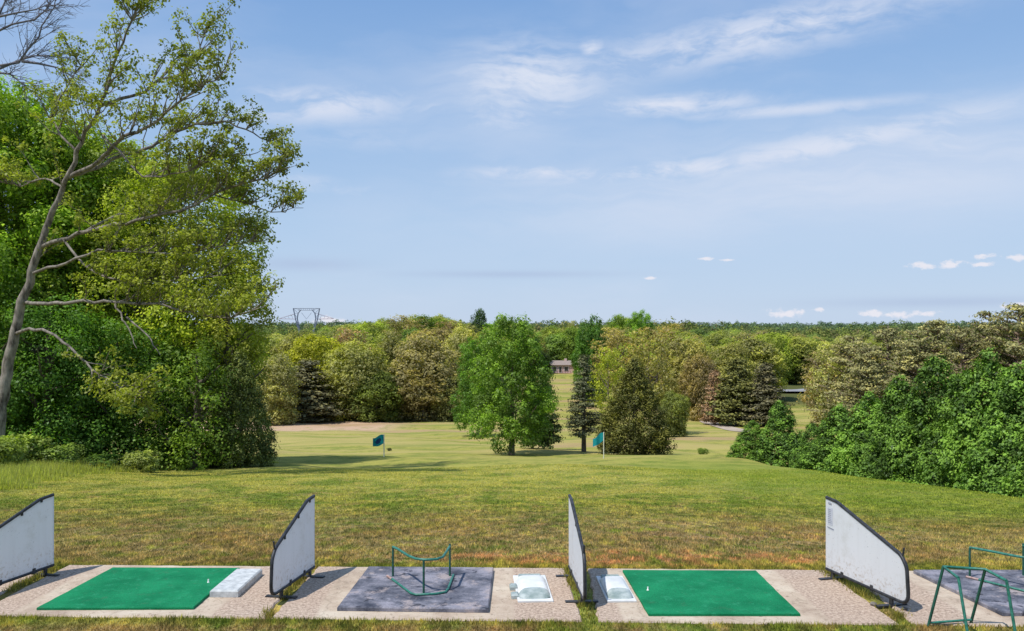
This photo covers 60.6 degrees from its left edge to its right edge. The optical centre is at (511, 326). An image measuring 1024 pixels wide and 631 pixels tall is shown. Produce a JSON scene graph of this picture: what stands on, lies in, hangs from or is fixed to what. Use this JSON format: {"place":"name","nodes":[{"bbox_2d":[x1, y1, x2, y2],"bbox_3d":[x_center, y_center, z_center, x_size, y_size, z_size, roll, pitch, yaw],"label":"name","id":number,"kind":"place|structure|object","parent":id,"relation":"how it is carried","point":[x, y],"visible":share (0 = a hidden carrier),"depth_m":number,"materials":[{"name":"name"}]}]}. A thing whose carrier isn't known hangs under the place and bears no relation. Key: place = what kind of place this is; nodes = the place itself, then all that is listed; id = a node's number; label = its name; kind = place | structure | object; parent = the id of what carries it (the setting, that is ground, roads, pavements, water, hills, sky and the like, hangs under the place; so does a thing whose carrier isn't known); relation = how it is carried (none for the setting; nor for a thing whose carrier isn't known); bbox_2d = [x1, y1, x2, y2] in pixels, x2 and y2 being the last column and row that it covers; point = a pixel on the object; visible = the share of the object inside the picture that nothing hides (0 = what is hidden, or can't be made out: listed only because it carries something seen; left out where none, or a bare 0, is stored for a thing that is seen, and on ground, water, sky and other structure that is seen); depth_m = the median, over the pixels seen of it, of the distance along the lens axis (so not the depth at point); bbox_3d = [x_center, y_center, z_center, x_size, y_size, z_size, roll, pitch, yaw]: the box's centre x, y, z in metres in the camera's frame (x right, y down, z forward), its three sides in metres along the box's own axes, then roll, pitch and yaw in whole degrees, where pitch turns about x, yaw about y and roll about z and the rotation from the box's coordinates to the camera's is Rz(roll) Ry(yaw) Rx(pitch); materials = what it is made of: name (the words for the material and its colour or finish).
{"place":"outdoors","nodes":[
{"label":"outdoors","id":0,"kind":"place"},
{"bbox_2d":[0,325,1023,630],"bbox_3d":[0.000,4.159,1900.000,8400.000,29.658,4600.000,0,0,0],"label":"ground","id":1,"kind":"structure","parent":0,"point":[348,443],"depth_m":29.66,"materials":[{"name":"plant"}]},
{"bbox_2d":[0,437,27,465],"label":"shrub","id":2,"kind":"object","parent":1,"relation":"on","point":[7,447],"visible":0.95,"depth_m":35.94,"materials":[{"name":"green plant"}]},
{"bbox_2d":[0,571,41,594],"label":"tee pad","id":3,"kind":"object","parent":1,"relation":"on","point":[2,586],"visible":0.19,"depth_m":9.65,"materials":[{"name":"concrete"}]},
{"bbox_2d":[0,493,59,585],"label":"bay divider","id":4,"kind":"object","parent":3,"relation":"on","point":[27,541],"visible":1,"depth_m":9.80,"materials":[{"name":"plastic"}]},
{"bbox_2d":[0,238,53,443],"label":"broadleaf tree","id":5,"kind":"object","parent":1,"relation":"on","point":[3,297],"visible":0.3,"depth_m":43.51,"materials":[{"name":"green plant"}]},
{"bbox_2d":[2,431,57,464],"bbox_3d":[-21.952,5.556,38.551,2.688,1.847,3.103,0,0,25],"label":"shrub","id":6,"kind":"object","parent":1,"relation":"on","point":[26,442],"visible":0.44,"depth_m":38.64,"materials":[{"name":"green plant"}]},
{"bbox_2d":[0,0,96,109],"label":"bare tree","id":7,"kind":"object","parent":1,"relation":"on","point":[23,57],"visible":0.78,"depth_m":43.20,"materials":[{"name":"grey plant"}]},
{"bbox_2d":[23,442,90,465],"bbox_3d":[-20.250,5.887,39.417,2.574,1.365,2.971,0,0,31],"label":"shrub","id":8,"kind":"object","parent":1,"relation":"on","point":[59,453],"visible":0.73,"depth_m":38.90,"materials":[{"name":"green plant"}]},
{"bbox_2d":[0,71,127,427],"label":"broadleaf tree","id":9,"kind":"object","parent":1,"relation":"on","point":[12,118],"visible":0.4,"depth_m":47.80,"materials":[{"name":"green plant"}]},
{"bbox_2d":[0,288,133,459],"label":"broadleaf tree","id":10,"kind":"object","parent":1,"relation":"on","point":[45,413],"visible":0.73,"depth_m":42.74,"materials":[{"name":"green plant"}]},
{"bbox_2d":[0,110,204,459],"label":"broadleaf tree","id":11,"kind":"object","parent":1,"relation":"on","point":[97,144],"visible":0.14,"depth_m":49.67,"materials":[{"name":"green plant"}]},
{"bbox_2d":[83,451,129,470],"bbox_3d":[-19.299,6.372,40.938,2.290,0.868,2.643,0,0,6],"label":"shrub","id":12,"kind":"object","parent":1,"relation":"on","point":[94,458],"visible":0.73,"depth_m":40.88,"materials":[{"name":"green plant"}]},
{"bbox_2d":[43,314,202,469],"bbox_3d":[-20.268,3.684,46.045,8.426,9.086,8.443,0,0,0],"label":"broadleaf tree","id":13,"kind":"object","parent":1,"relation":"on","point":[129,425],"visible":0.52,"depth_m":44.49,"materials":[{"name":"green plant"}]},
{"bbox_2d":[0,456,278,489],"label":"tall grass","id":14,"kind":"structure","parent":1,"relation":"on","point":[16,476],"depth_m":33.66,"materials":[{"name":"green plant"}]},
{"bbox_2d":[118,449,161,472],"bbox_3d":[-17.361,6.317,40.834,1.909,1.203,2.203,0,0,-21],"label":"shrub","id":15,"kind":"object","parent":1,"relation":"on","point":[138,460],"visible":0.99,"depth_m":40.64,"materials":[{"name":"green plant"}]},
{"bbox_2d":[0,565,287,618],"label":"tee pad","id":16,"kind":"object","parent":1,"relation":"on","point":[251,600],"visible":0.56,"depth_m":9.12,"materials":[{"name":"concrete"}]},
{"bbox_2d":[37,567,239,609],"bbox_3d":[-3.985,2.835,9.540,1.590,0.026,1.480,0,0,0],"label":"green mat","id":17,"kind":"object","parent":16,"relation":"on","point":[138,588],"visible":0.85,"depth_m":9.37,"materials":[{"name":"carpet"}]},
{"bbox_2d":[210,569,261,596],"bbox_3d":[-3.027,2.812,9.640,0.300,0.074,0.840,0,0,1],"label":"ball tray","id":18,"kind":"object","parent":16,"relation":"on","point":[237,582],"visible":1,"depth_m":9.50,"materials":[{"name":"plastic"}]},
{"bbox_2d":[0,0,309,437],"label":"leaning tree","id":19,"kind":"object","parent":1,"relation":"on","point":[127,276],"visible":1,"depth_m":36.79,"materials":[{"name":"green plant"}]},
{"bbox_2d":[63,145,279,441],"bbox_3d":[-19.590,-1.224,50.844,11.718,19.018,12.553,0,0,-26],"label":"broadleaf tree","id":20,"kind":"object","parent":1,"relation":"on","point":[182,328],"visible":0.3,"depth_m":48.38,"materials":[{"name":"green plant"}]},
{"bbox_2d":[124,333,257,470],"bbox_3d":[-16.589,4.155,45.617,6.674,7.821,6.617,0,0,-41],"label":"broadleaf tree","id":21,"kind":"object","parent":1,"relation":"on","point":[194,438],"visible":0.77,"depth_m":44.39,"materials":[{"name":"green plant"}]},
{"bbox_2d":[170,241,291,437],"bbox_3d":[-15.863,1.450,48.917,5.808,13.244,6.367,0,0,35],"label":"broadleaf tree","id":22,"kind":"object","parent":1,"relation":"on","point":[224,324],"visible":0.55,"depth_m":48.36,"materials":[{"name":"green plant"}]},
{"bbox_2d":[201,349,281,468],"bbox_3d":[-14.233,4.405,46.003,4.044,6.713,3.892,0,0,-31],"label":"cedar tree","id":23,"kind":"object","parent":1,"relation":"on","point":[265,450],"visible":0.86,"depth_m":45.36,"materials":[{"name":"green plant"}]},
{"bbox_2d":[253,352,302,424],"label":"broadleaf tree","id":24,"kind":"object","parent":1,"relation":"on","point":[275,402],"visible":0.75,"depth_m":138.50,"materials":[{"name":"green plant"}]},
{"bbox_2d":[263,330,323,394],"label":"broadleaf tree","id":25,"kind":"object","parent":1,"relation":"on","point":[289,344],"visible":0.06,"depth_m":166.08,"materials":[{"name":"green plant"}]},
{"bbox_2d":[270,358,350,422],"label":"cedar tree","id":26,"kind":"object","parent":1,"relation":"on","point":[309,401],"visible":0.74,"depth_m":145.13,"materials":[{"name":"green plant"}]},
{"bbox_2d":[281,333,350,415],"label":"broadleaf tree","id":27,"kind":"object","parent":1,"relation":"on","point":[313,350],"visible":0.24,"depth_m":155.09,"materials":[{"name":"green plant"}]},
{"bbox_2d":[324,326,371,399],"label":"broadleaf tree","id":28,"kind":"object","parent":1,"relation":"on","point":[342,337],"visible":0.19,"depth_m":164.57,"materials":[{"name":"green plant"}]},
{"bbox_2d":[320,337,397,421],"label":"broadleaf tree","id":29,"kind":"object","parent":1,"relation":"on","point":[373,360],"visible":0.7,"depth_m":146.78,"materials":[{"name":"green plant"}]},
{"bbox_2d":[344,371,404,422],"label":"broadleaf tree","id":30,"kind":"object","parent":1,"relation":"on","point":[370,410],"visible":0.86,"depth_m":144.53,"materials":[{"name":"green plant"}]},
{"bbox_2d":[376,330,422,405],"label":"broadleaf tree","id":31,"kind":"object","parent":1,"relation":"on","point":[392,339],"visible":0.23,"depth_m":166.17,"materials":[{"name":"green plant"}]},
{"bbox_2d":[382,314,427,338],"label":"broadleaf tree","id":32,"kind":"object","parent":1,"relation":"on","point":[410,325],"visible":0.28,"depth_m":219.33,"materials":[{"name":"green plant"}]},
{"bbox_2d":[391,369,455,420],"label":"broadleaf tree","id":33,"kind":"object","parent":1,"relation":"on","point":[431,399],"visible":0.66,"depth_m":145.83,"materials":[{"name":"green plant"}]},
{"bbox_2d":[402,314,448,333],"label":"broadleaf tree","id":34,"kind":"object","parent":1,"relation":"on","point":[430,321],"visible":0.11,"depth_m":227.71,"materials":[{"name":"green plant"}]},
{"bbox_2d":[384,332,467,421],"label":"broadleaf tree","id":35,"kind":"object","parent":1,"relation":"on","point":[410,356],"visible":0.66,"depth_m":148.54,"materials":[{"name":"green plant"}]},
{"bbox_2d":[274,567,581,621],"bbox_3d":[-0.840,2.910,9.459,3.049,0.120,1.916,0,0,0],"label":"tee pad","id":36,"kind":"object","parent":1,"relation":"on","point":[320,598],"visible":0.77,"depth_m":9.02,"materials":[{"name":"concrete"}]},
{"bbox_2d":[265,494,324,598],"bbox_3d":[-2.379,2.391,9.534,0.340,0.919,1.162,0,0,9],"label":"bay divider","id":37,"kind":"object","parent":36,"relation":"on","point":[292,560],"visible":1,"depth_m":9.56,"materials":[{"name":"plastic"}]},
{"bbox_2d":[337,566,493,612],"bbox_3d":[-0.985,2.826,9.490,1.540,0.043,1.540,0,0,0],"label":"rubber mat","id":38,"kind":"object","parent":36,"relation":"on","point":[374,588],"visible":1,"depth_m":9.31,"materials":[{"name":"rubber"}]},
{"bbox_2d":[386,544,453,595],"bbox_3d":[-1.029,2.623,9.495,0.765,0.368,0.755,0,0,0],"label":"bag stand","id":39,"kind":"object","parent":38,"relation":"on","point":[423,560],"visible":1,"depth_m":9.36,"materials":[{"name":"green paint"}]},
{"bbox_2d":[509,574,553,602],"bbox_3d":[0.190,2.806,9.513,0.430,0.086,0.930,0,0,-3],"label":"ball tray","id":40,"kind":"object","parent":36,"relation":"on","point":[528,588],"visible":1,"depth_m":9.29,"materials":[{"name":"white plastic"}]},
{"bbox_2d":[556,494,597,602],"bbox_3d":[0.701,2.391,9.464,0.340,0.919,1.329,0,0,-3],"label":"bay divider","id":41,"kind":"object","parent":36,"relation":"on","point":[577,566],"visible":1,"depth_m":9.35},
{"bbox_2d":[405,326,458,391],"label":"broadleaf tree","id":42,"kind":"object","parent":1,"relation":"on","point":[442,332],"visible":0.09,"depth_m":186.86,"materials":[{"name":"green plant"}]},
{"bbox_2d":[430,375,474,421],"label":"broadleaf tree","id":43,"kind":"object","parent":1,"relation":"on","point":[446,414],"visible":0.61,"depth_m":145.98,"materials":[{"name":"green plant"}]},
{"bbox_2d":[1,563,911,618],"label":"weeds","id":44,"kind":"object","parent":1,"relation":"on","point":[287,591],"visible":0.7,"depth_m":9.55,"materials":[{"name":"green plant"}]},
{"bbox_2d":[440,322,484,405],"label":"broadleaf tree","id":45,"kind":"object","parent":1,"relation":"on","point":[459,337],"visible":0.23,"depth_m":168.52,"materials":[{"name":"green plant"}]},
{"bbox_2d":[448,334,504,434],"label":"broadleaf tree","id":46,"kind":"object","parent":1,"relation":"on","point":[467,395],"visible":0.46,"depth_m":110.94,"materials":[{"name":"green plant"}]},
{"bbox_2d":[460,312,564,454],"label":"broadleaf tree","id":47,"kind":"object","parent":1,"relation":"on","point":[512,433],"visible":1,"depth_m":73.73,"materials":[{"name":"green plant"}]},
{"bbox_2d":[537,369,565,448],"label":"spruce tree","id":48,"kind":"object","parent":1,"relation":"on","point":[556,438],"visible":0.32,"depth_m":83.18,"materials":[{"name":"green plant"}]},
{"bbox_2d":[89,316,1020,342],"bbox_3d":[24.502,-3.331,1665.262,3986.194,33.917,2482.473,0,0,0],"label":"woods","id":49,"kind":"object","parent":1,"relation":"on","point":[840,329],"visible":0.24,"depth_m":776.78,"materials":[{"name":"plant"}]},
{"bbox_2d":[543,333,574,364],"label":"broadleaf tree","id":50,"kind":"object","parent":1,"relation":"on","point":[553,340],"visible":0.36,"depth_m":264.94,"materials":[{"name":"green plant"}]},
{"bbox_2d":[550,359,573,373],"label":"house","id":51,"kind":"structure","parent":1,"relation":"on","point":[564,366],"depth_m":256.00,"materials":[{"name":"beige brick"}]},
{"bbox_2d":[554,326,583,359],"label":"broadleaf tree","id":52,"kind":"object","parent":1,"relation":"on","point":[568,337],"visible":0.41,"depth_m":263.67,"materials":[{"name":"green plant"}]},
{"bbox_2d":[563,354,603,451],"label":"spruce tree","id":53,"kind":"object","parent":1,"relation":"on","point":[585,420],"visible":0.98,"depth_m":79.69,"materials":[{"name":"green plant"}]},
{"bbox_2d":[570,314,609,401],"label":"broadleaf tree","id":54,"kind":"object","parent":1,"relation":"on","point":[592,332],"visible":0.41,"depth_m":178.78,"materials":[{"name":"green plant"}]},
{"bbox_2d":[587,347,630,432],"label":"broadleaf tree","id":55,"kind":"object","parent":1,"relation":"on","point":[614,375],"visible":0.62,"depth_m":97.81,"materials":[{"name":"green plant"}]},
{"bbox_2d":[581,327,643,393],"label":"broadleaf tree","id":56,"kind":"object","parent":1,"relation":"on","point":[617,336],"visible":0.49,"depth_m":167.21,"materials":[{"name":"green plant"}]},
{"bbox_2d":[594,356,677,454],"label":"cedar tree","id":57,"kind":"object","parent":1,"relation":"on","point":[655,442],"visible":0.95,"depth_m":74.82,"materials":[{"name":"green plant"}]},
{"bbox_2d":[622,310,656,336],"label":"broadleaf tree","id":58,"kind":"object","parent":1,"relation":"on","point":[641,322],"visible":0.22,"depth_m":233.47,"materials":[{"name":"green plant"}]},
{"bbox_2d":[620,330,679,426],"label":"broadleaf tree","id":59,"kind":"object","parent":1,"relation":"on","point":[657,350],"visible":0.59,"depth_m":117.05,"materials":[{"name":"green plant"}]},
{"bbox_2d":[626,326,684,408],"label":"broadleaf tree","id":60,"kind":"object","parent":1,"relation":"on","point":[661,336],"visible":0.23,"depth_m":164.28,"materials":[{"name":"green plant"}]},
{"bbox_2d":[658,389,690,436],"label":"broadleaf tree","id":61,"kind":"object","parent":1,"relation":"on","point":[677,422],"visible":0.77,"depth_m":111.11,"materials":[{"name":"green plant"}]},
{"bbox_2d":[659,337,715,411],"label":"broadleaf tree","id":62,"kind":"object","parent":1,"relation":"on","point":[691,349],"visible":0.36,"depth_m":156.54,"materials":[{"name":"green plant"}]},
{"bbox_2d":[676,350,720,420],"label":"broadleaf tree","id":63,"kind":"object","parent":1,"relation":"on","point":[694,382],"visible":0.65,"depth_m":148.73,"materials":[{"name":"green plant"}]},
{"bbox_2d":[698,369,727,424],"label":"spruce tree","id":64,"kind":"object","parent":1,"relation":"on","point":[711,386],"visible":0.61,"depth_m":140.46,"materials":[{"name":"green plant"}]},
{"bbox_2d":[704,342,757,395],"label":"broadleaf tree","id":65,"kind":"object","parent":1,"relation":"on","point":[723,351],"visible":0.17,"depth_m":169.19,"materials":[{"name":"green plant"}]},
{"bbox_2d":[701,356,771,426],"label":"spruce tree","id":66,"kind":"object","parent":1,"relation":"on","point":[731,401],"visible":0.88,"depth_m":137.40,"materials":[{"name":"green plant"}]},
{"bbox_2d":[587,568,898,625],"bbox_3d":[2.277,2.910,9.375,2.887,0.120,1.930,0,0,0],"label":"tee pad","id":67,"kind":"object","parent":1,"relation":"on","point":[809,595],"visible":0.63,"depth_m":8.95,"materials":[{"name":"concrete"}]},
{"bbox_2d":[596,574,636,602],"bbox_3d":[1.121,2.809,9.500,0.305,0.081,0.900,0,0,-2],"label":"ball tray","id":68,"kind":"object","parent":67,"relation":"on","point":[615,588],"visible":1,"depth_m":9.30,"materials":[{"name":"white plastic"}]},
{"bbox_2d":[623,570,799,615],"bbox_3d":[2.063,2.835,9.394,1.556,0.026,1.552,0,0,0],"label":"green mat","id":69,"kind":"object","parent":67,"relation":"on","point":[712,593],"visible":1,"depth_m":9.27,"materials":[{"name":"carpet"}]},
{"bbox_2d":[818,496,909,607],"bbox_3d":[3.773,2.391,9.360,0.340,0.919,1.381,0,0,-15],"label":"bay divider","id":70,"kind":"object","parent":67,"relation":"on","point":[859,551],"visible":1,"depth_m":9.39,"materials":[{"name":"plastic"}]},
{"bbox_2d":[725,420,778,462],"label":"hedge evergreen","id":71,"kind":"object","parent":1,"relation":"on","point":[744,438],"visible":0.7,"depth_m":57.59,"materials":[{"name":"green plant"}]},
{"bbox_2d":[721,332,786,399],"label":"broadleaf tree","id":72,"kind":"object","parent":1,"relation":"on","point":[748,355],"visible":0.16,"depth_m":182.27,"materials":[{"name":"green plant"}]},
{"bbox_2d":[726,337,789,398],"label":"broadleaf tree","id":73,"kind":"object","parent":1,"relation":"on","point":[776,361],"visible":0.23,"depth_m":182.16,"materials":[{"name":"green plant"}]},
{"bbox_2d":[733,362,795,425],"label":"spruce tree","id":74,"kind":"object","parent":1,"relation":"on","point":[766,375],"visible":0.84,"depth_m":135.86,"materials":[{"name":"green plant"}]},
{"bbox_2d":[753,332,800,383],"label":"broadleaf tree","id":75,"kind":"object","parent":1,"relation":"on","point":[777,340],"visible":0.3,"depth_m":236.55,"materials":[{"name":"green plant"}]},
{"bbox_2d":[745,400,814,470],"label":"hedge evergreen","id":76,"kind":"object","parent":1,"relation":"on","point":[786,444],"visible":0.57,"depth_m":56.32,"materials":[{"name":"leaf"},{"name":"bark"}]},
{"bbox_2d":[774,332,822,384],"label":"broadleaf tree","id":77,"kind":"object","parent":1,"relation":"on","point":[806,349],"visible":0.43,"depth_m":239.63,"materials":[{"name":"green plant"}]},
{"bbox_2d":[788,422,817,469],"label":"hedge evergreen","id":78,"kind":"object","parent":1,"relation":"on","point":[808,435],"visible":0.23,"depth_m":51.89,"materials":[{"name":"green plant"}]},
{"bbox_2d":[793,402,852,472],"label":"hedge evergreen","id":79,"kind":"object","parent":1,"relation":"on","point":[815,453],"visible":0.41,"depth_m":46.58,"materials":[{"name":"leaf"},{"name":"bark"}]},
{"bbox_2d":[806,339,849,418],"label":"broadleaf tree","id":80,"kind":"object","parent":1,"relation":"on","point":[824,377],"visible":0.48,"depth_m":103.84,"materials":[{"name":"green plant"}]},
{"bbox_2d":[796,344,884,430],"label":"broadleaf tree","id":81,"kind":"object","parent":1,"relation":"on","point":[804,396],"visible":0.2,"depth_m":128.46,"materials":[{"name":"green plant"}]},
{"bbox_2d":[802,335,891,423],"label":"pine tree","id":82,"kind":"object","parent":1,"relation":"on","point":[842,361],"visible":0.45,"depth_m":99.95,"materials":[{"name":"green plant"}]},
{"bbox_2d":[821,390,886,475],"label":"hedge evergreen","id":83,"kind":"object","parent":1,"relation":"on","point":[852,431],"visible":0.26,"depth_m":42.80,"materials":[{"name":"leaf"},{"name":"bark"}]},
{"bbox_2d":[828,344,906,420],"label":"pine tree","id":84,"kind":"object","parent":1,"relation":"on","point":[871,368],"visible":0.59,"depth_m":91.59,"materials":[{"name":"green plant"}]},
{"bbox_2d":[838,325,926,409],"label":"pine tree","id":85,"kind":"object","parent":1,"relation":"on","point":[888,332],"visible":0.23,"depth_m":105.48,"materials":[{"name":"green plant"}]},
{"bbox_2d":[843,374,927,479],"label":"hedge evergreen","id":86,"kind":"object","parent":1,"relation":"on","point":[896,392],"visible":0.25,"depth_m":38.88,"materials":[{"name":"broad green leaves"}]},
{"bbox_2d":[871,354,954,483],"bbox_3d":[17.310,4.523,35.334,5.221,6.956,5.156,0,0,28],"label":"hedge evergreen","id":87,"kind":"object","parent":1,"relation":"on","point":[902,441],"visible":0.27,"depth_m":35.27,"materials":[{"name":"broad green leaves"}]},
{"bbox_2d":[879,329,946,418],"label":"pine tree","id":88,"kind":"object","parent":1,"relation":"on","point":[912,366],"visible":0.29,"depth_m":96.56,"materials":[{"name":"green plant"}]},
{"bbox_2d":[905,318,969,392],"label":"pine tree","id":89,"kind":"object","parent":1,"relation":"on","point":[934,329],"visible":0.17,"depth_m":111.41,"materials":[{"name":"green plant"}]},
{"bbox_2d":[906,367,983,483],"bbox_3d":[16.888,4.526,33.227,3.974,6.038,4.420,0,0,23],"label":"hedge evergreen","id":90,"kind":"object","parent":1,"relation":"on","point":[928,449],"visible":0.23,"depth_m":32.89,"materials":[{"name":"broad green leaves"}]},
{"bbox_2d":[868,571,1023,626],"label":"tee pad","id":91,"kind":"object","parent":1,"relation":"on","point":[948,606],"visible":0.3,"depth_m":8.86,"materials":[{"name":"concrete"}]},
{"bbox_2d":[913,570,1023,615],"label":"rubber mat","id":92,"kind":"object","parent":91,"relation":"on","point":[993,597],"visible":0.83,"depth_m":9.46,"materials":[{"name":"rubber"}]},
{"bbox_2d":[966,543,1023,591],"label":"bag stand","id":93,"kind":"object","parent":92,"relation":"on","point":[996,552],"visible":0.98,"depth_m":9.67,"materials":[{"name":"green paint"}]},
{"bbox_2d":[909,325,999,403],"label":"pine tree","id":94,"kind":"object","parent":1,"relation":"on","point":[960,344],"visible":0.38,"depth_m":93.64,"materials":[{"name":"green plant"}]},
{"bbox_2d":[916,347,1016,488],"bbox_3d":[16.728,4.052,30.893,4.637,6.728,4.815,0,0,30],"label":"hedge evergreen","id":95,"kind":"object","parent":1,"relation":"on","point":[965,414],"visible":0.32,"depth_m":30.76,"materials":[{"name":"broad green leaves"}]},
{"bbox_2d":[944,310,1015,395],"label":"pine tree","id":96,"kind":"object","parent":1,"relation":"on","point":[984,313],"visible":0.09,"depth_m":95.64,"materials":[{"name":"green plant"}]},
{"bbox_2d":[949,360,1023,493],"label":"hedge evergreen","id":97,"kind":"object","parent":1,"relation":"on","point":[983,466],"visible":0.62,"depth_m":27.86,"materials":[{"name":"broad green leaves"}]},
{"bbox_2d":[972,302,1023,408],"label":"pine tree","id":98,"kind":"object","parent":1,"relation":"on","point":[1013,351],"visible":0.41,"depth_m":92.11,"materials":[{"name":"green plant"}]},
{"bbox_2d":[988,428,1023,497],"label":"hedge evergreen","id":99,"kind":"object","parent":1,"relation":"on","point":[1012,481],"visible":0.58,"depth_m":25.77,"materials":[{"name":"green plant"}]},
{"bbox_2d":[0,0,1023,325],"label":"sky","id":100,"kind":"structure","parent":0,"point":[710,161],"materials":[{"name":"blue"}]},
{"bbox_2d":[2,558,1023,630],"bbox_3d":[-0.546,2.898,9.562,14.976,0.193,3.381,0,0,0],"label":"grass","id":101,"kind":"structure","parent":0,"point":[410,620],"depth_m":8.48,"materials":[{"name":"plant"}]},
{"bbox_2d":[927,565,1016,630],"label":"bag stand","id":102,"kind":"object","parent":101,"relation":"on","point":[964,619],"visible":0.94,"depth_m":8.27,"materials":[{"name":"green paint"}]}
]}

